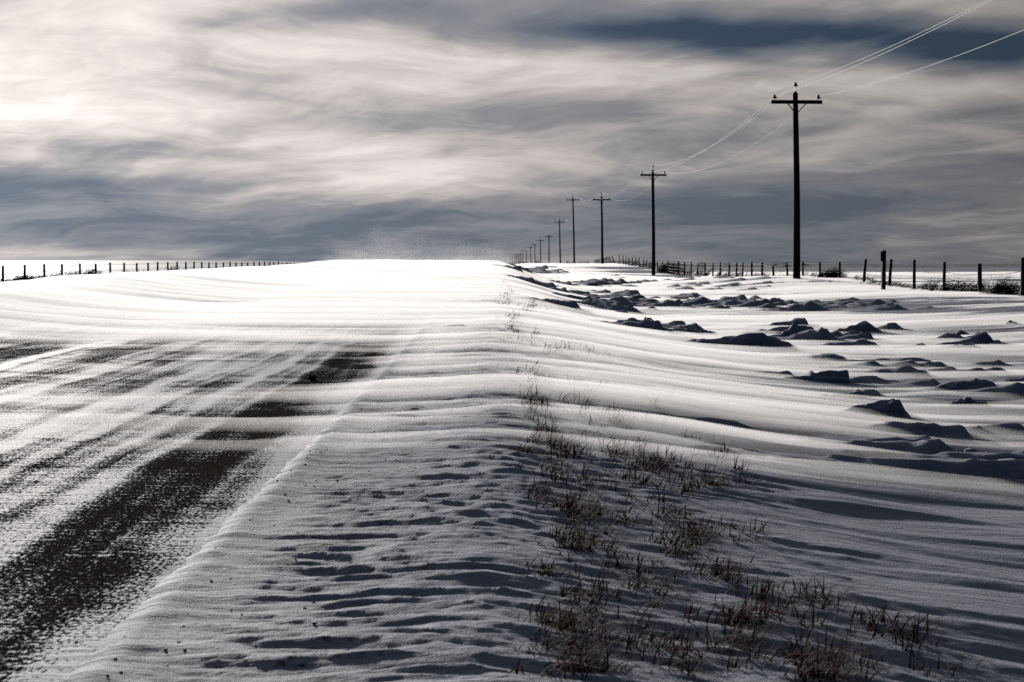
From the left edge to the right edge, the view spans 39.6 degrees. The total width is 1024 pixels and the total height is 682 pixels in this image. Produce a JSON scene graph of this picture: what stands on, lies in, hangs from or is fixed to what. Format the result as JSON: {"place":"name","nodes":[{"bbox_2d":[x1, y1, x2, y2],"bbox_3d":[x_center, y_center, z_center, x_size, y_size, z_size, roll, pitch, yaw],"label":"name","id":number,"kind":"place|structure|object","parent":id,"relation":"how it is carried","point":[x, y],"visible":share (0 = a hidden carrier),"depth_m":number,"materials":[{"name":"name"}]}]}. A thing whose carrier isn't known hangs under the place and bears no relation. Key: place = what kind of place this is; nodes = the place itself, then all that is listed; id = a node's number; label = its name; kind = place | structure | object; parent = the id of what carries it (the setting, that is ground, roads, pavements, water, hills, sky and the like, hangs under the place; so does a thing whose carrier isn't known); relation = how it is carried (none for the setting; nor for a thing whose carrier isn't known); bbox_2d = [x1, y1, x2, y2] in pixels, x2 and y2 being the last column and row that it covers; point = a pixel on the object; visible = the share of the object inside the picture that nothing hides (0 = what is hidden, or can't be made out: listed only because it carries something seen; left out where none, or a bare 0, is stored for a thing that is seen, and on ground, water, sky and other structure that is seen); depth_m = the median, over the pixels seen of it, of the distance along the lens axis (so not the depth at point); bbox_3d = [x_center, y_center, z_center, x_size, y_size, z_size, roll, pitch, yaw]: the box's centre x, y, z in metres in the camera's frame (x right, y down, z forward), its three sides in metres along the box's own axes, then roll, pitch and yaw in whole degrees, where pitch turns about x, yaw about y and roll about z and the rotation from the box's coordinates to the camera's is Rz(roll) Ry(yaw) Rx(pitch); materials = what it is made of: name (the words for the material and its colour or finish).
{"place":"outdoors","nodes":[
{"label":"outdoors","id":0,"kind":"place"},
{"bbox_2d":[0,261,479,681],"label":"road","id":1,"kind":"structure","parent":0,"point":[154,431],"depth_m":9.74,"materials":[{"name":"white snow"}]},
{"bbox_2d":[307,374,315,379],"bbox_3d":[-1.682,0.307,11.936,0.072,0.052,0.065,0,3,-1],"label":"stone","id":2,"kind":"object","parent":1,"relation":"on","point":[311,377],"visible":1,"depth_m":11.92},
{"bbox_2d":[0,260,1023,681],"bbox_3d":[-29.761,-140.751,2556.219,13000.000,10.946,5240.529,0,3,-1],"label":"snow ground","id":3,"kind":"structure","parent":0,"point":[452,586],"depth_m":6.62,"materials":[{"name":"white snow"}]},
{"bbox_2d":[0,265,228,287],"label":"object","id":4,"kind":"object","parent":3,"relation":"on","point":[65,278],"visible":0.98,"depth_m":100.69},
{"bbox_2d":[0,262,294,286],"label":"wire fence","id":5,"kind":"object","parent":3,"relation":"on","point":[80,270],"visible":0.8,"depth_m":125.76,"materials":[{"name":"brown wood"}]},
{"bbox_2d":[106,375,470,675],"bbox_3d":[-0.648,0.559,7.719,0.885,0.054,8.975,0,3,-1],"label":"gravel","id":6,"kind":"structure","parent":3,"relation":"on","point":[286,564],"depth_m":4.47,"materials":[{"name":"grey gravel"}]},
{"bbox_2d":[513,258,531,264],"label":"bush","id":7,"kind":"object","parent":3,"relation":"on","point":[519,262],"visible":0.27,"depth_m":637.66,"materials":[{"name":"black plant"}]},
{"bbox_2d":[536,239,543,262],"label":"utility pole","id":8,"kind":"object","parent":3,"relation":"on","point":[540,240],"visible":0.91,"depth_m":455.04,"materials":[{"name":"grey wood"}]},
{"bbox_2d":[544,235,552,263],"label":"utility pole","id":9,"kind":"object","parent":3,"relation":"on","point":[548,236],"visible":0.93,"depth_m":387.31,"materials":[{"name":"grey wood"}]},
{"bbox_2d":[559,218,564,263],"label":"utility pole","id":10,"kind":"object","parent":3,"relation":"on","point":[559,242],"visible":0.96,"depth_m":321.36,"materials":[{"name":"brown wood"}]},
{"bbox_2d":[566,195,579,263],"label":"utility pole","id":11,"kind":"object","parent":3,"relation":"on","point":[572,199],"visible":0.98,"depth_m":256.30,"materials":[{"name":"brown wood"}]},
{"bbox_2d":[528,0,991,247],"bbox_3d":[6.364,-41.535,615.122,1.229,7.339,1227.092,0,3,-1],"label":"power line","id":12,"kind":"object","parent":11,"relation":"attached to","point":[832,75],"visible":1,"depth_m":53.40,"materials":[{"name":"metal"}]},
{"bbox_2d":[536,0,986,243],"bbox_3d":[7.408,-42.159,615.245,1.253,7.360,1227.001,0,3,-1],"label":"power line","id":13,"kind":"object","parent":11,"relation":"attached to","point":[812,78],"visible":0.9,"depth_m":60.15,"materials":[{"name":"metal"}]},
{"bbox_2d":[550,30,1022,239],"bbox_3d":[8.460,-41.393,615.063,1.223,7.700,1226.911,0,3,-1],"label":"power line","id":14,"kind":"object","parent":11,"relation":"attached to","point":[855,88],"visible":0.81,"depth_m":56.59,"materials":[{"name":"metal"}]},
{"bbox_2d":[582,282,597,286],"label":"snow drift","id":15,"kind":"object","parent":3,"relation":"on","point":[592,284],"visible":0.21,"depth_m":71.20,"materials":[{"name":"white snow"}]},
{"bbox_2d":[593,193,610,263],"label":"utility pole","id":16,"kind":"object","parent":3,"relation":"on","point":[602,253],"visible":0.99,"depth_m":192.46,"materials":[{"name":"brown wood"}]},
{"bbox_2d":[633,295,648,298],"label":"snow drift","id":17,"kind":"object","parent":3,"relation":"on","point":[638,296],"visible":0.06,"depth_m":47.73,"materials":[{"name":"white snow"}]},
{"bbox_2d":[639,306,659,309],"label":"snow drift","id":18,"kind":"object","parent":3,"relation":"on","point":[652,308],"visible":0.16,"depth_m":40.60,"materials":[{"name":"white snow"}]},
{"bbox_2d":[640,165,666,274],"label":"utility pole","id":19,"kind":"object","parent":3,"relation":"on","point":[652,174],"visible":1,"depth_m":131.60,"materials":[{"name":"brown wood"}]},
{"bbox_2d":[656,260,681,272],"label":"weed clump","id":20,"kind":"object","parent":3,"relation":"on","point":[662,268],"visible":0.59,"depth_m":139.93,"materials":[{"name":"black plant"}]},
{"bbox_2d":[676,328,698,333],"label":"snow drift","id":21,"kind":"object","parent":3,"relation":"on","point":[689,330],"visible":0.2,"depth_m":27.08,"materials":[{"name":"white snow"}]},
{"bbox_2d":[664,332,794,348],"bbox_3d":[3.300,0.067,23.243,2.690,0.433,0.676,0,3,-1],"label":"snow drift","id":22,"kind":"object","parent":3,"relation":"on","point":[758,340],"visible":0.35,"depth_m":22.96,"materials":[{"name":"white snow"}]},
{"bbox_2d":[769,322,813,336],"bbox_3d":[5.014,-0.116,26.234,1.381,0.463,0.501,0,3,-1],"label":"snow drift","id":23,"kind":"object","parent":3,"relation":"on","point":[794,328],"visible":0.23,"depth_m":26.09,"materials":[{"name":"white snow"}]},
{"bbox_2d":[771,82,821,279],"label":"utility pole","id":24,"kind":"object","parent":3,"relation":"on","point":[795,101],"visible":0.98,"depth_m":67.72,"materials":[{"name":"brown wood"}]},
{"bbox_2d":[579,255,1023,296],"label":"wire fence","id":25,"kind":"object","parent":3,"relation":"on","point":[944,265],"visible":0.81,"depth_m":67.42,"materials":[{"name":"brown wood"}]},
{"bbox_2d":[783,370,849,383],"bbox_3d":[3.319,0.489,16.449,1.152,0.332,0.409,0,3,-1],"label":"snow drift","id":26,"kind":"object","parent":3,"relation":"on","point":[834,376],"visible":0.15,"depth_m":16.30,"materials":[{"name":"white snow"}]},
{"bbox_2d":[610,259,1023,297],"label":"dry weeds","id":27,"kind":"object","parent":3,"relation":"on","point":[961,289],"visible":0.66,"depth_m":59.36,"materials":[{"name":"black plant"}]},
{"bbox_2d":[814,266,848,278],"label":"weed clump","id":28,"kind":"object","parent":3,"relation":"on","point":[831,273],"visible":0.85,"depth_m":70.41,"materials":[{"name":"black plant"}]},
{"bbox_2d":[818,389,866,398],"bbox_3d":[3.243,0.619,14.534,0.763,0.265,0.283,0,3,-1],"label":"snow drift","id":29,"kind":"object","parent":3,"relation":"on","point":[857,394],"visible":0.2,"depth_m":14.43,"materials":[{"name":"white snow"}]},
{"bbox_2d":[837,321,882,332],"bbox_3d":[6.695,-0.197,28.069,1.280,0.418,0.463,0,3,-1],"label":"snow drift","id":30,"kind":"object","parent":3,"relation":"on","point":[862,326],"visible":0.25,"depth_m":27.89,"materials":[{"name":"white snow"}]},
{"bbox_2d":[830,399,911,418],"bbox_3d":[3.056,0.679,12.485,0.939,0.358,0.318,0,3,-1],"label":"snow drift","id":31,"kind":"object","parent":3,"relation":"on","point":[892,408],"visible":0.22,"depth_m":12.37,"materials":[{"name":"white snow"}]},
{"bbox_2d":[881,250,885,290],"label":"marker post","id":32,"kind":"object","parent":3,"relation":"on","point":[883,270],"visible":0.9,"depth_m":56.04,"materials":[{"name":"brown wood"}]},
{"bbox_2d":[918,424,928,430],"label":"snow drift","id":33,"kind":"object","parent":3,"relation":"on","point":[925,427],"visible":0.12,"depth_m":11.07,"materials":[{"name":"white snow"}]},
{"bbox_2d":[920,378,997,391],"bbox_3d":[4.818,0.552,15.597,1.145,0.300,0.397,0,3,-1],"label":"snow drift","id":34,"kind":"object","parent":3,"relation":"on","point":[975,383],"visible":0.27,"depth_m":15.47,"materials":[{"name":"white snow"}]},
{"bbox_2d":[956,330,969,334],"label":"snow drift","id":35,"kind":"object","parent":3,"relation":"on","point":[960,332],"visible":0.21,"depth_m":26.38,"materials":[{"name":"white snow"}]},
{"bbox_2d":[954,448,977,451],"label":"snow drift","id":36,"kind":"object","parent":3,"relation":"on","point":[968,450],"visible":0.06,"depth_m":10.19,"materials":[{"name":"white snow"}]},
{"bbox_2d":[944,397,989,405],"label":"snow drift","id":37,"kind":"object","parent":3,"relation":"on","point":[967,401],"visible":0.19,"depth_m":13.85,"materials":[{"name":"white snow"}]},
{"bbox_2d":[967,425,998,436],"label":"snow drift","id":38,"kind":"object","parent":3,"relation":"on","point":[979,431],"visible":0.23,"depth_m":11.45,"materials":[{"name":"white snow"}]},
{"bbox_2d":[970,332,999,345],"bbox_3d":[7.590,0.047,23.629,1.076,0.413,0.390,0,3,-1],"label":"snow drift","id":39,"kind":"object","parent":3,"relation":"on","point":[985,338],"visible":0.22,"depth_m":23.45,"materials":[{"name":"white snow"}]},
{"bbox_2d":[976,274,1020,296],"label":"weed clump","id":40,"kind":"object","parent":3,"relation":"on","point":[999,289],"visible":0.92,"depth_m":46.94,"materials":[{"name":"black plant"}]},
{"bbox_2d":[992,377,1023,382],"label":"snow drift","id":41,"kind":"object","parent":3,"relation":"on","point":[1021,380],"visible":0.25,"depth_m":16.83,"materials":[{"name":"white snow"}]},
{"bbox_2d":[1005,320,1017,323],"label":"snow drift","id":42,"kind":"object","parent":3,"relation":"on","point":[1010,322],"visible":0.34,"depth_m":28.82,"materials":[{"name":"white snow"}]},
{"bbox_2d":[0,0,1023,263],"label":"sky","id":43,"kind":"structure","parent":0,"point":[211,130],"materials":[{"name":"grey"}]},
{"bbox_2d":[494,280,1012,681],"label":"dry grass","id":44,"kind":"structure","parent":0,"point":[693,531],"depth_m":4.48,"materials":[{"name":"brown plant"}]}
]}

